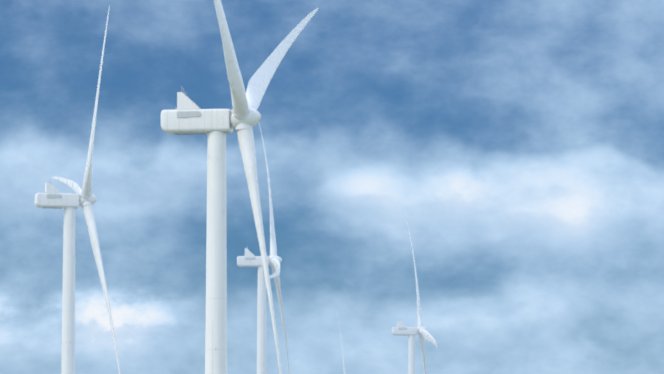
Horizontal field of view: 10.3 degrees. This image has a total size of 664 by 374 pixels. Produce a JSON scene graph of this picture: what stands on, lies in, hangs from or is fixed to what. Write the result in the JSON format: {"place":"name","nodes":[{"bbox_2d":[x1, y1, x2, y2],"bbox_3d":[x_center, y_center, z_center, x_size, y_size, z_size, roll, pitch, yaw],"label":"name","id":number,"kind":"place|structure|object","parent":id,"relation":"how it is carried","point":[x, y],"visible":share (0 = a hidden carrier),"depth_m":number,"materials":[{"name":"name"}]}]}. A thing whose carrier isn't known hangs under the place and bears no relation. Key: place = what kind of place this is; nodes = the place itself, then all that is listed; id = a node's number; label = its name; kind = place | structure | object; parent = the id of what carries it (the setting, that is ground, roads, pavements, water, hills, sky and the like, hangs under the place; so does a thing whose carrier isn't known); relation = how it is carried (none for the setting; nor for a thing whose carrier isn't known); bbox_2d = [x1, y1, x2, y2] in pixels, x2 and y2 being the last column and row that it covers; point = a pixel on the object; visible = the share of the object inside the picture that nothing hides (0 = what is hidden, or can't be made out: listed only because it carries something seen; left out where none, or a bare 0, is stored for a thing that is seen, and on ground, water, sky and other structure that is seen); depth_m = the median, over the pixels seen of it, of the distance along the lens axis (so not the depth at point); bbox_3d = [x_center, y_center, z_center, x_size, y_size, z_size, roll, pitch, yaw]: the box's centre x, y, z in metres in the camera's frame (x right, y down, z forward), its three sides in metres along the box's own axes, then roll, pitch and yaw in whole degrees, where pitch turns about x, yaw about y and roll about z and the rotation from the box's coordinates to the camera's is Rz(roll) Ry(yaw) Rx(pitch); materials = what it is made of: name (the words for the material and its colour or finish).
{"place":"outdoors","nodes":[
{"label":"outdoors","id":0,"kind":"place"},
{"bbox_2d":[0,0,663,373],"label":"sky","id":1,"kind":"structure","parent":0,"point":[519,144],"materials":[{"name":"blue"}]},
{"bbox_3d":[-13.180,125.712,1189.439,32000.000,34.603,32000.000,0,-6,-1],"label":"terrain ground","id":2,"kind":"structure","parent":0,"visible":0},
{"bbox_2d":[35,5,119,373],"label":"wind turbine","id":3,"kind":"object","parent":2,"relation":"on","point":[53,197],"visible":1,"depth_m":933.52,"materials":[{"name":"metal"}]},
{"bbox_2d":[161,0,318,373],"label":"wind turbine","id":4,"kind":"object","parent":2,"relation":"on","point":[189,116],"visible":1,"depth_m":578.03,"materials":[{"name":"metal"}]},
{"bbox_2d":[237,124,288,373],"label":"wind turbine","id":5,"kind":"object","parent":2,"relation":"on","point":[250,259],"visible":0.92,"depth_m":1292.99,"materials":[{"name":"metal"}]},
{"bbox_2d":[337,315,345,373],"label":"wind turbine","id":6,"kind":"object","parent":2,"relation":"on","point":[342,352],"visible":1,"depth_m":2174.04,"materials":[{"name":"metal"}]},
{"bbox_2d":[392,212,436,373],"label":"wind turbine","id":7,"kind":"object","parent":2,"relation":"on","point":[420,330],"visible":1,"depth_m":1642.13,"materials":[{"name":"metal"}]}
]}

